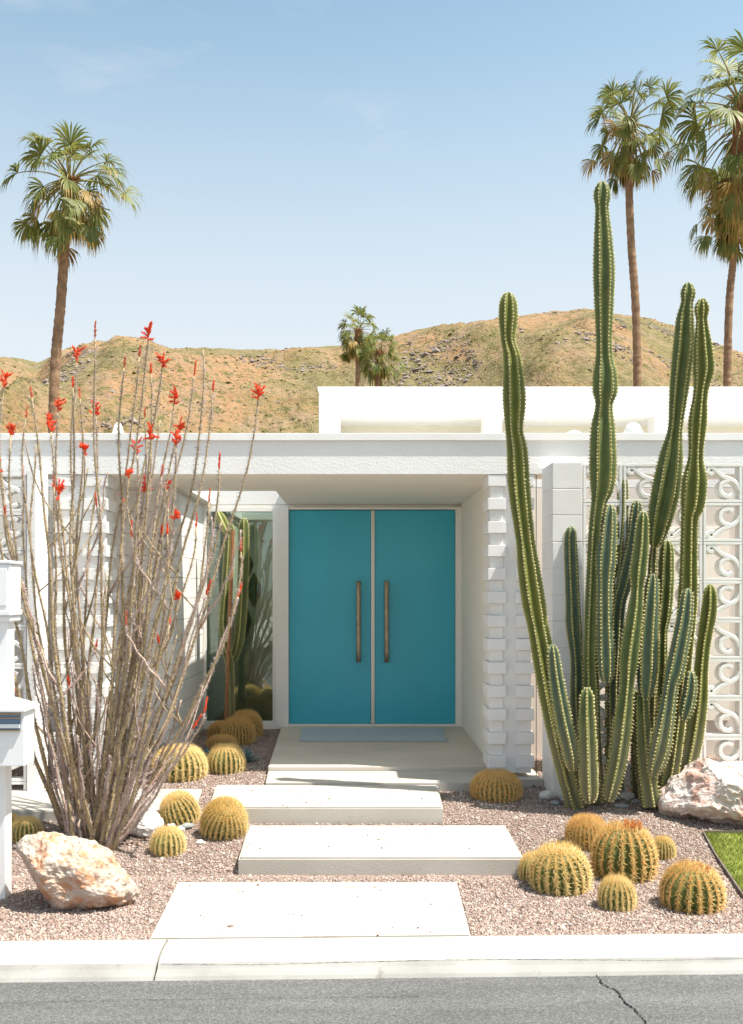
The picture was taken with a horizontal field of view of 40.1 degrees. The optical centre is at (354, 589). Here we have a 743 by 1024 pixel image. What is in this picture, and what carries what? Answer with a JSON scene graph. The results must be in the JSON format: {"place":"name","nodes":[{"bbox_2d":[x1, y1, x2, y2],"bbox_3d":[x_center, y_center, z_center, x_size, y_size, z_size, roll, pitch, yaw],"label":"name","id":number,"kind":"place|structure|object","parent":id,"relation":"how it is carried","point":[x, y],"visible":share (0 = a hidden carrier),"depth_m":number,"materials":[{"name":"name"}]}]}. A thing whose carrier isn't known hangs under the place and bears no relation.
{"place":"outdoors","nodes":[
{"label":"outdoors","id":0,"kind":"place"},
{"bbox_2d":[0,729,742,940],"bbox_3d":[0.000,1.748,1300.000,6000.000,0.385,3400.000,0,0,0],"label":"ground","id":1,"kind":"structure","parent":0,"point":[273,744],"depth_m":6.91,"materials":[{"name":"beige gravel"}]},
{"bbox_2d":[12,813,18,822],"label":"barrel cactus","id":2,"kind":"object","parent":1,"relation":"on","point":[14,816],"visible":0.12,"depth_m":7.12,"materials":[{"name":"plant"}]},
{"bbox_2d":[0,560,39,899],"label":"mailbox","id":3,"kind":"object","parent":1,"relation":"on","point":[16,731],"visible":0.96,"depth_m":5.92,"materials":[{"name":"paint"}]},
{"bbox_2d":[12,814,44,842],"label":"barrel cactus","id":4,"kind":"object","parent":1,"relation":"on","point":[22,826],"visible":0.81,"depth_m":6.99,"materials":[{"name":"plant"}]},
{"bbox_2d":[0,120,144,432],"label":"fan palm","id":5,"kind":"object","parent":1,"relation":"on","point":[66,225],"visible":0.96,"depth_m":33.71,"materials":[{"name":"green plant"}]},
{"bbox_2d":[16,831,139,909],"bbox_3d":[-1.592,1.635,5.856,0.706,0.482,0.452,0,0,0],"label":"boulder","id":6,"kind":"object","parent":1,"relation":"on","point":[69,872],"visible":0.94,"depth_m":5.71,"materials":[{"name":"beige stone"}]},
{"bbox_2d":[0,940,165,982],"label":"kerb","id":7,"kind":"structure","parent":1,"relation":"on","point":[81,961],"depth_m":4.96,"materials":[{"name":"concrete"}]},
{"bbox_2d":[12,789,201,820],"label":"paving slab","id":8,"kind":"structure","parent":1,"relation":"on","point":[37,804],"depth_m":7.72,"materials":[{"name":"concrete"}]},
{"bbox_2d":[0,320,264,850],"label":"ocotillo","id":9,"kind":"object","parent":1,"relation":"on","point":[110,803],"visible":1,"depth_m":6.89,"materials":[{"name":"brown plant"}]},
{"bbox_2d":[129,809,163,837],"bbox_3d":[-1.469,1.647,7.154,0.274,0.234,0.240,0,0,0],"label":"boulder","id":10,"kind":"object","parent":1,"relation":"on","point":[150,821],"visible":0.62,"depth_m":7.07,"materials":[{"name":"white stone"}]},
{"bbox_2d":[148,740,167,758],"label":"agave","id":11,"kind":"object","parent":1,"relation":"on","point":[159,747],"visible":0.09,"depth_m":9.32,"materials":[{"name":"green plant"}]},
{"bbox_2d":[149,823,187,856],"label":"barrel cactus","id":12,"kind":"object","parent":1,"relation":"on","point":[169,840],"visible":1,"depth_m":6.74,"materials":[{"name":"plant"}]},
{"bbox_2d":[149,742,208,782],"bbox_3d":[-1.496,1.478,8.677,0.529,0.368,0.535,0,0,-26],"label":"barrel cactus","id":13,"kind":"object","parent":1,"relation":"on","point":[192,765],"visible":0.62,"depth_m":8.53,"materials":[{"name":"plant"}]},
{"bbox_2d":[159,789,201,825],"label":"barrel cactus","id":14,"kind":"object","parent":1,"relation":"on","point":[177,808],"visible":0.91,"depth_m":7.31,"materials":[{"name":"plant"}]},
{"bbox_2d":[181,823,193,828],"bbox_3d":[-1.195,1.683,7.264,0.091,0.047,0.092,0,0,-43],"label":"stone","id":15,"kind":"object","parent":1,"relation":"on","point":[187,825],"visible":1,"depth_m":7.24,"materials":[{"name":"white stone"}]},
{"bbox_2d":[200,746,212,756],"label":"agave","id":16,"kind":"object","parent":1,"relation":"on","point":[206,751],"visible":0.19,"depth_m":9.29,"materials":[{"name":"green plant"}]},
{"bbox_2d":[205,719,223,736],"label":"barrel cactus","id":17,"kind":"object","parent":1,"relation":"on","point":[215,728],"visible":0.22,"depth_m":10.63,"materials":[{"name":"plant"}]},
{"bbox_2d":[206,733,238,749],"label":"barrel cactus","id":18,"kind":"object","parent":1,"relation":"on","point":[212,741],"visible":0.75,"depth_m":9.91,"materials":[{"name":"plant"}]},
{"bbox_2d":[198,793,248,840],"bbox_3d":[-0.918,1.614,7.124,0.378,0.373,0.382,13,32,0],"label":"barrel cactus","id":19,"kind":"object","parent":1,"relation":"on","point":[224,817],"visible":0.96,"depth_m":7.03,"materials":[{"name":"plant"}]},
{"bbox_2d":[206,741,247,774],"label":"barrel cactus","id":20,"kind":"object","parent":1,"relation":"on","point":[227,758],"visible":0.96,"depth_m":8.79,"materials":[{"name":"plant"}]},
{"bbox_2d":[224,530,234,720],"bbox_3d":[-1.327,0.425,10.740,0.124,2.121,0.040,0,0,-28],"label":"wooden stake","id":21,"kind":"object","parent":1,"relation":"on","point":[229,634],"visible":0.69,"depth_m":10.73,"materials":[{"name":"brown wood"}]},
{"bbox_2d":[216,511,249,718],"bbox_3d":[-1.309,0.328,10.922,0.371,2.343,0.172,0,0,-20],"label":"columnar cactus","id":22,"kind":"object","parent":1,"relation":"on","point":[241,618],"visible":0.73,"depth_m":10.89,"materials":[{"name":"green plant"}]},
{"bbox_2d":[220,714,257,744],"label":"barrel cactus","id":23,"kind":"object","parent":1,"relation":"on","point":[242,729],"visible":0.84,"depth_m":10.24,"materials":[{"name":"plant"}]},
{"bbox_2d":[233,708,263,736],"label":"barrel cactus","id":24,"kind":"object","parent":1,"relation":"on","point":[255,718],"visible":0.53,"depth_m":10.78,"materials":[{"name":"plant"}]},
{"bbox_2d":[242,747,260,761],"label":"agave","id":25,"kind":"object","parent":1,"relation":"on","point":[247,753],"visible":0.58,"depth_m":9.23,"materials":[{"name":"green plant"}]},
{"bbox_2d":[150,882,470,943],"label":"paving slab","id":26,"kind":"structure","parent":1,"relation":"on","point":[336,909],"depth_m":5.68,"materials":[{"name":"concrete"}]},
{"bbox_2d":[211,785,442,823],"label":"paving slab","id":27,"kind":"structure","parent":1,"relation":"on","point":[357,804],"depth_m":7.47,"materials":[{"name":"concrete"}]},
{"bbox_2d":[337,304,378,386],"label":"fan palm","id":28,"kind":"object","parent":1,"relation":"on","point":[352,352],"visible":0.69,"depth_m":91.70,"materials":[{"name":"green plant"}]},
{"bbox_2d":[0,387,742,797],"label":"house","id":29,"kind":"structure","parent":1,"relation":"on","point":[382,547],"depth_m":9.66,"materials":[{"name":"white paint"}]},
{"bbox_2d":[203,508,275,728],"bbox_3d":[-1.294,0.329,11.435,0.813,2.502,0.130,0,0,0],"label":"sidelight window","id":30,"kind":"structure","parent":29,"relation":"in","point":[267,724],"depth_m":11.40,"materials":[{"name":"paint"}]},
{"bbox_2d":[244,609,252,636],"bbox_3d":[-1.317,0.387,12.300,0.167,0.371,0.021,0,0,0],"label":"wall mirror","id":31,"kind":"object","parent":29,"relation":"attached to","point":[249,621],"depth_m":12.30,"materials":[{"name":"metal"}]},
{"bbox_2d":[248,555,253,577],"bbox_3d":[-1.305,-0.302,12.300,0.167,0.348,0.021,0,0,0],"label":"wall mirror","id":32,"kind":"object","parent":29,"relation":"attached to","point":[251,564],"depth_m":12.29,"materials":[{"name":"metal"}]},
{"bbox_2d":[247,573,262,606],"bbox_3d":[-1.220,0.000,12.300,0.215,0.421,0.021,0,0,0],"label":"wall mirror","id":33,"kind":"object","parent":29,"relation":"attached to","point":[255,589],"depth_m":12.30,"materials":[{"name":"metal"}]},
{"bbox_2d":[289,510,370,723],"bbox_3d":[-0.281,0.302,11.379,0.914,2.388,0.141,0,0,0],"label":"door","id":34,"kind":"structure","parent":29,"relation":"in","point":[330,550],"depth_m":11.40,"materials":[{"name":"teal paint"}]},
{"bbox_2d":[375,510,454,723],"bbox_3d":[0.671,0.302,11.379,0.895,2.388,0.141,0,0,0],"label":"door","id":35,"kind":"structure","parent":29,"relation":"in","point":[415,549],"depth_m":11.40,"materials":[{"name":"teal paint"}]},
{"bbox_2d":[266,771,476,790],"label":"paving slab","id":36,"kind":"structure","parent":1,"relation":"on","point":[451,780],"depth_m":8.39,"materials":[{"name":"concrete"}]},
{"bbox_2d":[268,726,486,771],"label":"paving slab","id":37,"kind":"structure","parent":1,"relation":"on","point":[458,750],"depth_m":9.41,"materials":[{"name":"concrete"}]},
{"bbox_2d":[299,728,446,740],"bbox_3d":[0.188,1.510,10.650,1.535,0.012,0.900,0,0,0],"label":"doormat","id":38,"kind":"object","parent":37,"relation":"on","point":[372,734],"visible":1,"depth_m":10.60,"materials":[{"name":"grey fabric"}]},
{"bbox_2d":[238,825,521,875],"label":"paving slab","id":39,"kind":"structure","parent":1,"relation":"on","point":[405,850],"depth_m":6.60,"materials":[{"name":"concrete"}]},
{"bbox_2d":[355,327,405,386],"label":"fan palm","id":40,"kind":"object","parent":1,"relation":"on","point":[377,374],"visible":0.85,"depth_m":85.75,"materials":[{"name":"green plant"}]},
{"bbox_2d":[155,934,742,980],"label":"kerb","id":41,"kind":"structure","parent":1,"relation":"on","point":[425,957],"depth_m":5.01,"materials":[{"name":"concrete"}]},
{"bbox_2d":[469,767,522,803],"bbox_3d":[1.113,1.549,8.037,0.462,0.296,0.461,0,0,24],"label":"barrel cactus","id":42,"kind":"object","parent":1,"relation":"on","point":[498,785],"visible":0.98,"depth_m":7.91,"materials":[{"name":"plant"}]},
{"bbox_2d":[477,769,543,786],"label":"paving slab","id":43,"kind":"structure","parent":1,"relation":"on","point":[530,779],"depth_m":8.35,"materials":[{"name":"concrete"}]},
{"bbox_2d":[517,850,535,881],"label":"barrel cactus","id":44,"kind":"object","parent":1,"relation":"on","point":[522,870],"visible":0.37,"depth_m":6.32,"materials":[{"name":"plant"}]},
{"bbox_2d":[539,790,557,799],"bbox_3d":[1.514,1.614,7.984,0.153,0.089,0.095,0,0,0],"label":"stone","id":45,"kind":"object","parent":1,"relation":"on","point":[548,794],"visible":0.98,"depth_m":7.96,"materials":[{"name":"white stone"}]},
{"bbox_2d":[550,800,560,805],"bbox_3d":[1.543,1.639,7.830,0.090,0.042,0.091,0,0,0],"label":"stone","id":46,"kind":"object","parent":1,"relation":"on","point":[555,802],"visible":1,"depth_m":7.80,"materials":[{"name":"grey stone"}]},
{"bbox_2d":[524,838,593,896],"bbox_3d":[1.235,1.694,6.147,0.435,0.391,0.440,-9,6,-39],"label":"barrel cactus","id":47,"kind":"object","parent":1,"relation":"on","point":[559,869],"visible":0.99,"depth_m":6.04,"materials":[{"name":"plant"}]},
{"bbox_2d":[563,811,605,851],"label":"barrel cactus","id":48,"kind":"object","parent":1,"relation":"on","point":[580,828],"visible":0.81,"depth_m":6.85,"materials":[{"name":"plant"}]},
{"bbox_2d":[498,181,718,809],"bbox_3d":[1.937,-0.663,7.788,1.723,4.688,0.760,0,0,0],"label":"columnar cactus","id":49,"kind":"object","parent":1,"relation":"on","point":[659,708],"visible":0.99,"depth_m":7.62,"materials":[{"name":"green plant"}]},
{"bbox_2d":[596,870,639,912],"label":"barrel cactus","id":50,"kind":"object","parent":1,"relation":"on","point":[616,893],"visible":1,"depth_m":5.72,"materials":[{"name":"plant"}]},
{"bbox_2d":[613,803,629,808],"bbox_3d":[2.029,1.646,7.750,0.126,0.050,0.093,0,0,0],"label":"stone","id":51,"kind":"object","parent":1,"relation":"on","point":[621,805],"visible":1,"depth_m":7.72,"materials":[{"name":"grey stone"}]},
{"bbox_2d":[588,817,660,883],"bbox_3d":[1.698,1.658,6.423,0.472,0.465,0.484,0,0,-11],"label":"barrel cactus","id":52,"kind":"object","parent":1,"relation":"on","point":[627,848],"visible":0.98,"depth_m":6.30,"materials":[{"name":"plant"}]},
{"bbox_2d":[619,792,635,800],"bbox_3d":[2.127,1.617,7.955,0.110,0.081,0.101,0,0,33],"label":"stone","id":53,"kind":"object","parent":1,"relation":"on","point":[625,796],"visible":0.96,"depth_m":7.93,"materials":[{"name":"grey stone"}]},
{"bbox_2d":[579,66,685,386],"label":"fan palm","id":54,"kind":"object","parent":1,"relation":"on","point":[627,169],"visible":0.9,"depth_m":41.84,"materials":[{"name":"green plant"}]},
{"bbox_2d":[630,799,640,803],"bbox_3d":[2.177,1.634,7.858,0.108,0.048,0.094,0,0,0],"label":"stone","id":55,"kind":"object","parent":1,"relation":"on","point":[635,801],"visible":0.77,"depth_m":7.83,"materials":[{"name":"grey stone"}]},
{"bbox_2d":[652,834,676,860],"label":"barrel cactus","id":56,"kind":"object","parent":1,"relation":"on","point":[665,845],"visible":0.8,"depth_m":6.68,"materials":[{"name":"plant"}]},
{"bbox_2d":[656,858,729,914],"bbox_3d":[1.922,1.700,5.798,0.415,0.351,0.425,0,6,-6],"label":"barrel cactus","id":57,"kind":"object","parent":1,"relation":"on","point":[697,887],"visible":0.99,"depth_m":5.70,"materials":[{"name":"plant"}]},
{"bbox_2d":[658,758,742,824],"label":"boulder","id":58,"kind":"object","parent":1,"relation":"on","point":[709,789],"visible":0.96,"depth_m":7.35,"materials":[{"name":"white stone"}]},
{"bbox_2d":[661,29,742,246],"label":"fan palm","id":59,"kind":"object","parent":1,"relation":"on","point":[726,194],"visible":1,"depth_m":29.80,"materials":[{"name":"leaf"},{"name":"bark"}]},
{"bbox_2d":[687,164,742,386],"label":"fan palm","id":60,"kind":"object","parent":1,"relation":"on","point":[730,252],"visible":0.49,"depth_m":43.89,"materials":[{"name":"leaf"},{"name":"bark"}]},
{"bbox_2d":[702,830,742,897],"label":"lawn edging","id":61,"kind":"object","parent":1,"relation":"on","point":[728,874],"visible":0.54,"depth_m":6.71,"materials":[{"name":"metal"}]},
{"bbox_2d":[0,308,742,432],"bbox_3d":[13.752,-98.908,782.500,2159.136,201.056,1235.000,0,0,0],"label":"hills","id":62,"kind":"structure","parent":0,"point":[576,357],"depth_m":452.17,"materials":[{"name":"beige soil"}]},
{"bbox_2d":[0,310,742,432],"bbox_3d":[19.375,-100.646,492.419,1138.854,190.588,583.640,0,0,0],"label":"hillside rocks","id":63,"kind":"object","parent":62,"relation":"on","point":[434,350],"visible":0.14,"depth_m":467.25,"materials":[{"name":"brown stone"}]},
{"bbox_2d":[0,309,742,432],"bbox_3d":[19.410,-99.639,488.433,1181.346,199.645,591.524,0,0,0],"label":"hillside scrub","id":64,"kind":"object","parent":62,"relation":"on","point":[267,376],"visible":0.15,"depth_m":462.26,"materials":[{"name":"green plant"}]},
{"bbox_2d":[0,974,742,1023],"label":"road","id":65,"kind":"structure","parent":0,"point":[672,999],"depth_m":4.61,"materials":[{"name":"grey asphalt"}]},
{"bbox_2d":[0,0,742,361],"label":"sky","id":66,"kind":"structure","parent":0,"point":[294,165],"materials":[{"name":"blue"}]},
{"bbox_2d":[707,833,742,888],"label":"lawn","id":67,"kind":"structure","parent":0,"point":[736,853],"depth_m":6.81,"materials":[{"name":"green plant"}]}
]}

